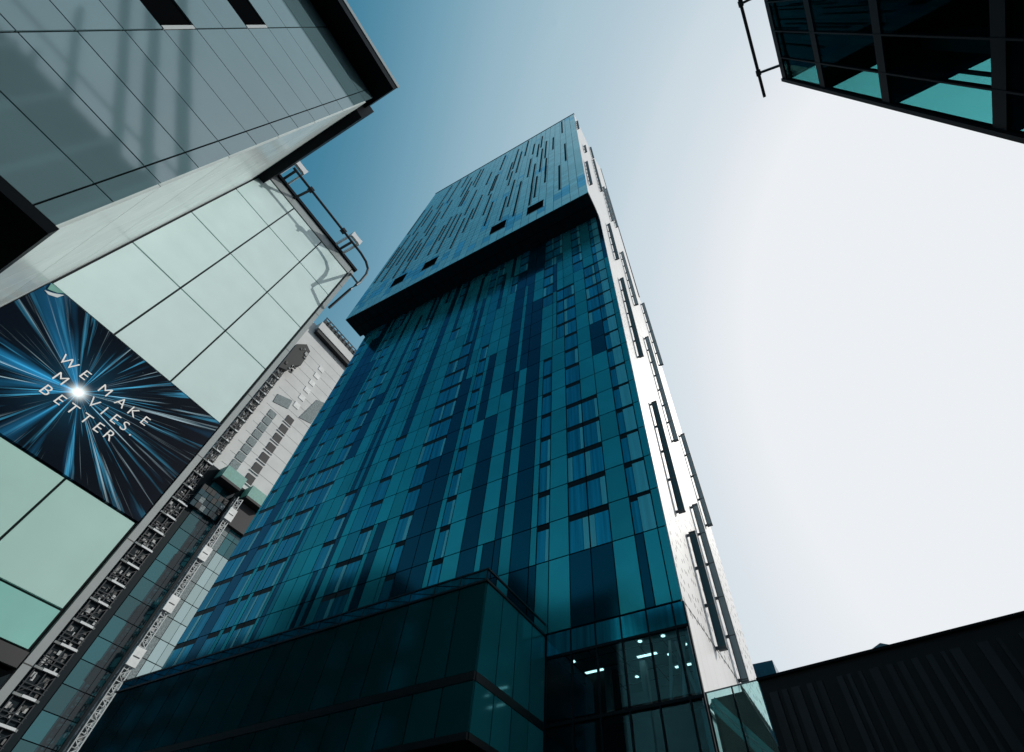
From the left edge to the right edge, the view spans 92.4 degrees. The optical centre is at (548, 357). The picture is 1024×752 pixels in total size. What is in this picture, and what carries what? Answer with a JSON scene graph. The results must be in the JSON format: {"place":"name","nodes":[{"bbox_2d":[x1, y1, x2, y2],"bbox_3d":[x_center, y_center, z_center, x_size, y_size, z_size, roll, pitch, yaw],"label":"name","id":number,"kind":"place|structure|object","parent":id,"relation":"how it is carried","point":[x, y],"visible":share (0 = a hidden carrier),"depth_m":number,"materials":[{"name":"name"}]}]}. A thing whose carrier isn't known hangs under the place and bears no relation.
{"place":"outdoors","nodes":[
{"label":"outdoors","id":0,"kind":"place"},
{"bbox_2d":[0,317,356,751],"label":"building","id":1,"kind":"structure","parent":0,"point":[49,702],"depth_m":80.92,"materials":[{"name":"grey"}]},
{"bbox_2d":[0,161,368,704],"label":"mint panel building","id":2,"kind":"structure","parent":0,"point":[214,307],"depth_m":16.28,"materials":[{"name":"green glass"}]},
{"bbox_2d":[0,283,219,522],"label":"poster","id":3,"kind":"object","parent":2,"relation":"attached to","point":[91,405],"visible":1,"depth_m":13.18,"materials":[{"name":"blue paper"}]},
{"bbox_2d":[161,113,772,751],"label":"skyscraper","id":4,"kind":"structure","parent":0,"point":[499,403],"depth_m":38.76,"materials":[{"name":"blue glass"}]},
{"bbox_2d":[172,638,197,665],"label":"window","id":5,"kind":"structure","parent":4,"relation":"in","point":[188,646],"depth_m":37.77,"materials":[{"name":"blue"}]},
{"bbox_2d":[196,631,219,657],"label":"window","id":6,"kind":"structure","parent":4,"relation":"in","point":[208,644],"depth_m":37.06,"materials":[{"name":"blue"}]},
{"bbox_2d":[212,627,231,652],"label":"window","id":7,"kind":"structure","parent":4,"relation":"in","point":[225,634],"depth_m":36.64,"materials":[{"name":"blue"}]},
{"bbox_2d":[210,598,238,632],"bbox_3d":[-25.692,20.499,38.928,1.240,2.496,0.087,-23,-59,16],"label":"window","id":8,"kind":"structure","parent":4,"relation":"in","point":[230,605],"depth_m":38.83,"materials":[{"name":"blue"}]},
{"bbox_2d":[224,623,244,649],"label":"window","id":9,"kind":"structure","parent":4,"relation":"in","point":[238,629],"depth_m":36.26,"materials":[{"name":"blue"}]},
{"bbox_2d":[226,595,249,627],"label":"window","id":10,"kind":"structure","parent":4,"relation":"in","point":[244,599],"depth_m":38.39,"materials":[{"name":"blue"}]},
{"bbox_2d":[229,569,254,600],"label":"window","id":11,"kind":"structure","parent":4,"relation":"in","point":[245,578],"depth_m":40.93,"materials":[{"name":"blue"}]},
{"bbox_2d":[233,619,256,646],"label":"window","id":12,"kind":"structure","parent":4,"relation":"in","point":[241,639],"depth_m":35.97,"materials":[{"name":"blue"}]},
{"bbox_2d":[238,590,261,624],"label":"window","id":13,"kind":"structure","parent":4,"relation":"in","point":[253,600],"depth_m":38.04,"materials":[{"name":"blue"}]},
{"bbox_2d":[244,565,265,595],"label":"window","id":14,"kind":"structure","parent":4,"relation":"in","point":[259,571],"depth_m":40.54,"materials":[{"name":"blue"}]},
{"bbox_2d":[246,586,273,621],"bbox_3d":[-22.253,19.009,37.850,1.240,2.496,0.088,-23,-59,16],"label":"window","id":15,"kind":"structure","parent":4,"relation":"in","point":[265,593],"depth_m":37.76,"materials":[{"name":"blue"}]},
{"bbox_2d":[255,561,276,591],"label":"window","id":16,"kind":"structure","parent":4,"relation":"in","point":[261,585],"depth_m":40.13,"materials":[{"name":"blue"}]},
{"bbox_2d":[260,539,279,566],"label":"window","id":17,"kind":"structure","parent":4,"relation":"in","point":[274,544],"depth_m":42.62,"materials":[{"name":"blue"}]},
{"bbox_2d":[263,557,287,589],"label":"window","id":18,"kind":"structure","parent":4,"relation":"in","point":[277,569],"depth_m":39.86,"materials":[{"name":"blue"}]},
{"bbox_2d":[271,535,290,562],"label":"window","id":19,"kind":"structure","parent":4,"relation":"in","point":[285,539],"depth_m":42.28,"materials":[{"name":"blue"}]},
{"bbox_2d":[278,531,300,559],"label":"window","id":20,"kind":"structure","parent":4,"relation":"in","point":[293,538],"depth_m":41.98,"materials":[{"name":"blue"}]},
{"bbox_2d":[285,511,302,536],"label":"window","id":21,"kind":"structure","parent":4,"relation":"in","point":[298,515],"depth_m":44.41,"materials":[{"name":"blue"}]},
{"bbox_2d":[292,507,312,533],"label":"window","id":22,"kind":"structure","parent":4,"relation":"in","point":[302,520],"depth_m":44.09,"materials":[{"name":"blue"}]},
{"bbox_2d":[312,540,335,571],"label":"window","id":23,"kind":"structure","parent":4,"relation":"in","point":[326,550],"depth_m":38.42,"materials":[{"name":"blue"}]},
{"bbox_2d":[313,593,336,621],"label":"window","id":24,"kind":"structure","parent":4,"relation":"in","point":[323,612],"depth_m":33.82,"materials":[{"name":"blue"}]},
{"bbox_2d":[315,481,334,505],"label":"window","id":25,"kind":"structure","parent":4,"relation":"in","point":[326,489],"depth_m":45.87,"materials":[{"name":"blue"}]},
{"bbox_2d":[325,513,346,542],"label":"window","id":26,"kind":"structure","parent":4,"relation":"in","point":[336,527],"depth_m":40.54,"materials":[{"name":"blue"}]},
{"bbox_2d":[324,560,349,595],"bbox_3d":[-15.376,16.029,35.692,1.240,2.496,0.090,-23,-59,16],"label":"window","id":27,"kind":"structure","parent":4,"relation":"in","point":[340,569],"depth_m":35.59,"materials":[{"name":"blue"}]},
{"bbox_2d":[328,588,350,616],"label":"window","id":28,"kind":"structure","parent":4,"relation":"in","point":[340,600],"depth_m":33.46,"materials":[{"name":"blue"}]},
{"bbox_2d":[336,489,357,516],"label":"window","id":29,"kind":"structure","parent":4,"relation":"in","point":[349,497],"depth_m":42.66,"materials":[{"name":"blue"}]},
{"bbox_2d":[338,555,362,591],"bbox_3d":[-14.228,15.533,35.334,1.240,2.496,0.087,-23,-59,16],"label":"window","id":30,"kind":"structure","parent":4,"relation":"in","point":[348,579],"depth_m":35.22,"materials":[{"name":"blue"}]},
{"bbox_2d":[351,526,373,558],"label":"window","id":31,"kind":"structure","parent":4,"relation":"in","point":[362,542],"depth_m":37.34,"materials":[{"name":"blue"}]},
{"bbox_2d":[362,499,383,529],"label":"window","id":32,"kind":"structure","parent":4,"relation":"in","point":[375,507],"depth_m":39.48,"materials":[{"name":"blue"}]},
{"bbox_2d":[372,476,391,502],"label":"window","id":33,"kind":"structure","parent":4,"relation":"in","point":[381,491],"depth_m":41.57,"materials":[{"name":"blue"}]},
{"bbox_2d":[161,217,607,668],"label":"distant windows","id":34,"kind":"structure","parent":4,"relation":"in","point":[554,252],"depth_m":53.21,"materials":[{"name":"blue glass"}]},
{"bbox_2d":[379,573,395,600],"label":"window","id":35,"kind":"structure","parent":4,"relation":"in","point":[389,580],"depth_m":32.34,"materials":[{"name":"blue"}]},
{"bbox_2d":[382,454,399,478],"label":"window","id":36,"kind":"structure","parent":4,"relation":"in","point":[389,470],"depth_m":43.71,"materials":[{"name":"blue"}]},
{"bbox_2d":[387,540,405,575],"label":"window","id":37,"kind":"structure","parent":4,"relation":"in","point":[394,564],"depth_m":34.08,"materials":[{"name":"blue"}]},
{"bbox_2d":[390,435,406,457],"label":"window","id":38,"kind":"structure","parent":4,"relation":"in","point":[399,443],"depth_m":45.81,"materials":[{"name":"blue"}]},
{"bbox_2d":[392,511,413,543],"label":"window","id":39,"kind":"structure","parent":4,"relation":"in","point":[404,524],"depth_m":36.27,"materials":[{"name":"blue"}]},
{"bbox_2d":[401,485,421,514],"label":"window","id":40,"kind":"structure","parent":4,"relation":"in","point":[413,494],"depth_m":38.38,"materials":[{"name":"blue"}]},
{"bbox_2d":[410,461,428,488],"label":"window","id":41,"kind":"structure","parent":4,"relation":"in","point":[420,471],"depth_m":40.50,"materials":[{"name":"blue"}]},
{"bbox_2d":[417,440,434,464],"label":"window","id":42,"kind":"structure","parent":4,"relation":"in","point":[425,455],"depth_m":42.64,"materials":[{"name":"blue"}]},
{"bbox_2d":[424,420,440,443],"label":"window","id":43,"kind":"structure","parent":4,"relation":"in","point":[432,432],"depth_m":44.75,"materials":[{"name":"blue"}]},
{"bbox_2d":[428,558,443,585],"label":"window","id":44,"kind":"structure","parent":4,"relation":"in","point":[437,564],"depth_m":31.25,"materials":[{"name":"blue"}]},
{"bbox_2d":[430,403,445,424],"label":"window","id":45,"kind":"structure","parent":4,"relation":"in","point":[438,413],"depth_m":46.87,"materials":[{"name":"blue"}]},
{"bbox_2d":[430,435,446,459],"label":"window","id":46,"kind":"structure","parent":4,"relation":"in","point":[439,444],"depth_m":42.27,"materials":[{"name":"blue"}]},
{"bbox_2d":[434,525,450,560],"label":"window","id":47,"kind":"structure","parent":4,"relation":"in","point":[444,532],"depth_m":33.00,"materials":[{"name":"blue"}]},
{"bbox_2d":[436,387,450,406],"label":"window","id":48,"kind":"structure","parent":4,"relation":"in","point":[443,396],"depth_m":48.99,"materials":[{"name":"blue"}]},
{"bbox_2d":[436,416,451,438],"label":"window","id":49,"kind":"structure","parent":4,"relation":"in","point":[444,426],"depth_m":44.38,"materials":[{"name":"blue"}]},
{"bbox_2d":[441,372,454,390],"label":"window","id":50,"kind":"structure","parent":4,"relation":"in","point":[448,380],"depth_m":51.10,"materials":[{"name":"blue"}]},
{"bbox_2d":[441,495,456,526],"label":"window","id":51,"kind":"structure","parent":4,"relation":"in","point":[451,501],"depth_m":35.13,"materials":[{"name":"blue"}]},
{"bbox_2d":[441,398,456,419],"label":"window","id":52,"kind":"structure","parent":4,"relation":"in","point":[450,406],"depth_m":46.48,"materials":[{"name":"blue"}]},
{"bbox_2d":[447,382,460,401],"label":"window","id":53,"kind":"structure","parent":4,"relation":"in","point":[454,391],"depth_m":48.64,"materials":[{"name":"blue"}]},
{"bbox_2d":[448,469,462,497],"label":"window","id":54,"kind":"structure","parent":4,"relation":"in","point":[456,479],"depth_m":37.23,"materials":[{"name":"blue"}]},
{"bbox_2d":[451,368,464,385],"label":"window","id":55,"kind":"structure","parent":4,"relation":"in","point":[458,376],"depth_m":50.73,"materials":[{"name":"blue"}]},
{"bbox_2d":[454,446,467,471],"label":"window","id":56,"kind":"structure","parent":4,"relation":"in","point":[462,451],"depth_m":39.36,"materials":[{"name":"blue"}]},
{"bbox_2d":[460,425,471,447],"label":"window","id":57,"kind":"structure","parent":4,"relation":"in","point":[467,430],"depth_m":41.48,"materials":[{"name":"blue"}]},
{"bbox_2d":[465,406,475,426],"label":"window","id":58,"kind":"structure","parent":4,"relation":"in","point":[471,411],"depth_m":43.61,"materials":[{"name":"blue"}]},
{"bbox_2d":[469,388,479,407],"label":"window","id":59,"kind":"structure","parent":4,"relation":"in","point":[474,397],"depth_m":45.71,"materials":[{"name":"blue"}]},
{"bbox_2d":[473,373,482,390],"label":"window","id":60,"kind":"structure","parent":4,"relation":"in","point":[478,379],"depth_m":47.86,"materials":[{"name":"blue"}]},
{"bbox_2d":[477,358,485,374],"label":"window","id":61,"kind":"structure","parent":4,"relation":"in","point":[481,366],"depth_m":49.98,"materials":[{"name":"blue"}]},
{"bbox_2d":[536,523,549,564],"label":"window","id":62,"kind":"structure","parent":4,"relation":"in","point":[543,531],"depth_m":28.73,"materials":[{"name":"blue glass"}]},
{"bbox_2d":[538,490,549,526],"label":"window","id":63,"kind":"structure","parent":4,"relation":"in","point":[544,498],"depth_m":30.84,"materials":[{"name":"blue"}]},
{"bbox_2d":[539,461,550,492],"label":"window","id":64,"kind":"structure","parent":4,"relation":"in","point":[544,485],"depth_m":32.96,"materials":[{"name":"blue"}]},
{"bbox_2d":[540,435,550,463],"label":"window","id":65,"kind":"structure","parent":4,"relation":"in","point":[545,442],"depth_m":35.10,"materials":[{"name":"blue"}]},
{"bbox_2d":[541,413,550,437],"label":"window","id":66,"kind":"structure","parent":4,"relation":"in","point":[546,419],"depth_m":37.18,"materials":[{"name":"blue"}]},
{"bbox_2d":[542,392,551,415],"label":"window","id":67,"kind":"structure","parent":4,"relation":"in","point":[546,408],"depth_m":39.30,"materials":[{"name":"blue"}]},
{"bbox_2d":[543,374,551,394],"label":"window","id":68,"kind":"structure","parent":4,"relation":"in","point":[547,383],"depth_m":41.46,"materials":[{"name":"blue"}]},
{"bbox_2d":[544,357,551,376],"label":"window","id":69,"kind":"structure","parent":4,"relation":"in","point":[548,362],"depth_m":43.58,"materials":[{"name":"blue"}]},
{"bbox_2d":[557,323,563,338],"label":"window","id":70,"kind":"structure","parent":4,"relation":"in","point":[560,328],"depth_m":47.47,"materials":[{"name":"blue"}]},
{"bbox_2d":[557,310,563,325],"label":"window","id":71,"kind":"structure","parent":4,"relation":"in","point":[560,316],"depth_m":49.58,"materials":[{"name":"blue"}]},
{"bbox_2d":[564,294,574,309],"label":"window","id":72,"kind":"structure","parent":4,"relation":"in","point":[569,301],"depth_m":51.41,"materials":[{"name":"blue"}]},
{"bbox_2d":[564,305,575,321],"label":"window","id":73,"kind":"structure","parent":4,"relation":"in","point":[569,313],"depth_m":49.29,"materials":[{"name":"blue"}]},
{"bbox_2d":[565,318,576,335],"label":"window","id":74,"kind":"structure","parent":4,"relation":"in","point":[570,326],"depth_m":47.14,"materials":[{"name":"blue"}]},
{"bbox_2d":[565,331,577,350],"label":"window","id":75,"kind":"structure","parent":4,"relation":"in","point":[571,339],"depth_m":45.04,"materials":[{"name":"blue"}]},
{"bbox_2d":[565,346,578,366],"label":"window","id":76,"kind":"structure","parent":4,"relation":"in","point":[571,355],"depth_m":42.94,"materials":[{"name":"blue"}]},
{"bbox_2d":[566,362,579,385],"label":"window","id":77,"kind":"structure","parent":4,"relation":"in","point":[572,372],"depth_m":40.78,"materials":[{"name":"blue"}]},
{"bbox_2d":[566,380,580,405],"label":"window","id":78,"kind":"structure","parent":4,"relation":"in","point":[573,392],"depth_m":38.68,"materials":[{"name":"blue"}]},
{"bbox_2d":[566,401,582,428],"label":"window","id":79,"kind":"structure","parent":4,"relation":"in","point":[574,411],"depth_m":36.55,"materials":[{"name":"blue"}]},
{"bbox_2d":[567,423,583,453],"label":"window","id":80,"kind":"structure","parent":4,"relation":"in","point":[575,439],"depth_m":34.45,"materials":[{"name":"blue"}]},
{"bbox_2d":[568,449,585,482],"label":"window","id":81,"kind":"structure","parent":4,"relation":"in","point":[576,460],"depth_m":32.30,"materials":[{"name":"blue glass"}]},
{"bbox_2d":[568,478,587,515],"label":"window","id":82,"kind":"structure","parent":4,"relation":"in","point":[578,503],"depth_m":30.19,"materials":[{"name":"blue glass"}]},
{"bbox_2d":[569,511,589,553],"bbox_3d":[1.782,10.025,28.181,1.240,2.496,0.089,-23,-59,16],"label":"window","id":83,"kind":"structure","parent":4,"relation":"in","point":[579,523],"depth_m":28.07,"materials":[{"name":"blue glass"}]},
{"bbox_2d":[582,395,598,421],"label":"window","id":84,"kind":"structure","parent":4,"relation":"in","point":[589,405],"depth_m":36.20,"materials":[{"name":"blue"}]},
{"bbox_2d":[586,284,597,298],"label":"window","id":85,"kind":"structure","parent":4,"relation":"in","point":[591,291],"depth_m":50.67,"materials":[{"name":"blue"}]},
{"bbox_2d":[583,417,601,447],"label":"window","id":86,"kind":"structure","parent":4,"relation":"in","point":[592,434],"depth_m":34.07,"materials":[{"name":"blue"}]},
{"bbox_2d":[587,295,599,310],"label":"window","id":87,"kind":"structure","parent":4,"relation":"in","point":[593,302],"depth_m":48.55,"materials":[{"name":"blue"}]},
{"bbox_2d":[585,442,604,476],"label":"window","id":88,"kind":"structure","parent":4,"relation":"in","point":[594,453],"depth_m":31.95,"materials":[{"name":"blue glass"}]},
{"bbox_2d":[588,307,601,324],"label":"window","id":89,"kind":"structure","parent":4,"relation":"in","point":[595,314],"depth_m":46.45,"materials":[{"name":"blue"}]},
{"bbox_2d":[587,471,607,509],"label":"window","id":90,"kind":"structure","parent":4,"relation":"in","point":[596,483],"depth_m":29.82,"materials":[{"name":"blue glass"}]},
{"bbox_2d":[589,504,611,547],"bbox_3d":[2.928,9.529,27.821,1.240,2.496,0.089,-23,-59,16],"label":"window","id":91,"kind":"structure","parent":4,"relation":"in","point":[600,529],"depth_m":27.72,"materials":[{"name":"blue glass"}]},
{"bbox_2d":[597,278,609,293],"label":"window","id":92,"kind":"structure","parent":4,"relation":"in","point":[603,285],"depth_m":50.31,"materials":[{"name":"blue"}]},
{"bbox_2d":[599,289,611,305],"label":"window","id":93,"kind":"structure","parent":4,"relation":"in","point":[605,297],"depth_m":48.19,"materials":[{"name":"blue"}]},
{"bbox_2d":[600,301,614,318],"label":"window","id":94,"kind":"structure","parent":4,"relation":"in","point":[607,310],"depth_m":46.07,"materials":[{"name":"blue"}]},
{"bbox_2d":[603,314,617,333],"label":"window","id":95,"kind":"structure","parent":4,"relation":"in","point":[610,324],"depth_m":43.94,"materials":[{"name":"blue"}]},
{"bbox_2d":[605,329,620,349],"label":"window","id":96,"kind":"structure","parent":4,"relation":"in","point":[612,338],"depth_m":41.83,"materials":[{"name":"blue"}]},
{"bbox_2d":[607,345,623,367],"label":"window","id":97,"kind":"structure","parent":4,"relation":"in","point":[615,355],"depth_m":39.71,"materials":[{"name":"blue"}]},
{"bbox_2d":[610,362,627,387],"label":"window","id":98,"kind":"structure","parent":4,"relation":"in","point":[618,372],"depth_m":37.60,"materials":[{"name":"blue"}]},
{"bbox_2d":[613,382,632,409],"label":"window","id":99,"kind":"structure","parent":4,"relation":"in","point":[622,394],"depth_m":35.47,"materials":[{"name":"blue"}]},
{"bbox_2d":[616,404,636,434],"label":"window","id":100,"kind":"structure","parent":4,"relation":"in","point":[626,415],"depth_m":33.35,"materials":[{"name":"blue glass"}]},
{"bbox_2d":[620,429,642,463],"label":"window","id":101,"kind":"structure","parent":4,"relation":"in","point":[631,446],"depth_m":31.23,"materials":[{"name":"blue glass"}]},
{"bbox_2d":[625,458,649,495],"bbox_3d":[5.260,7.091,29.223,1.240,2.496,0.090,-23,-59,16],"label":"window","id":102,"kind":"structure","parent":4,"relation":"in","point":[637,480],"depth_m":29.12,"materials":[{"name":"blue glass"}]},
{"bbox_2d":[630,490,656,534],"bbox_3d":[5.221,8.536,27.102,1.240,2.496,0.090,-23,-59,16],"label":"window","id":103,"kind":"structure","parent":4,"relation":"in","point":[643,514],"depth_m":26.99,"materials":[{"name":"blue glass"}]},
{"bbox_2d":[281,0,1023,671],"label":"sky","id":104,"kind":"structure","parent":0,"point":[831,287],"materials":[{"name":"white"}]},
{"bbox_2d":[753,660,778,744],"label":"distant tower","id":105,"kind":"structure","parent":0,"point":[765,668],"depth_m":128.41,"materials":[{"name":"glass"}]},
{"bbox_2d":[705,611,1023,751],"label":"black building","id":106,"kind":"structure","parent":0,"point":[959,689],"depth_m":15.91,"materials":[{"name":"black metal"}]},
{"bbox_2d":[737,0,1023,143],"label":"dark glass building","id":107,"kind":"structure","parent":0,"point":[909,48],"depth_m":17.68,"materials":[{"name":"black glass"}]},
{"bbox_3d":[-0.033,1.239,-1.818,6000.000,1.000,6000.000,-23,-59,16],"label":"ground","id":108,"kind":"structure","parent":0,"visible":0},
{"bbox_2d":[63,497,242,751],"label":"hoist mast","id":109,"kind":"object","parent":108,"relation":"on","point":[132,661],"visible":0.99,"depth_m":73.14,"materials":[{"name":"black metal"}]},
{"bbox_2d":[78,567,545,751],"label":"glass podium","id":110,"kind":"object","parent":108,"relation":"on","point":[456,664],"visible":1,"depth_m":21.50,"materials":[{"name":"teal glass"}]},
{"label":"pavement","id":111,"kind":"structure","parent":0,"visible":0},
{"bbox_2d":[0,0,399,305],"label":"grey clad building","id":112,"kind":"structure","parent":111,"relation":"on","point":[122,122],"depth_m":10.99,"materials":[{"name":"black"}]},
{"bbox_2d":[140,0,194,29],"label":"slot window","id":113,"kind":"structure","parent":112,"relation":"in","point":[165,12],"depth_m":12.15,"materials":[{"name":"black glass"}]},
{"bbox_2d":[227,0,266,28],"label":"slot window","id":114,"kind":"structure","parent":112,"relation":"in","point":[243,9],"depth_m":15.32,"materials":[{"name":"black glass"}]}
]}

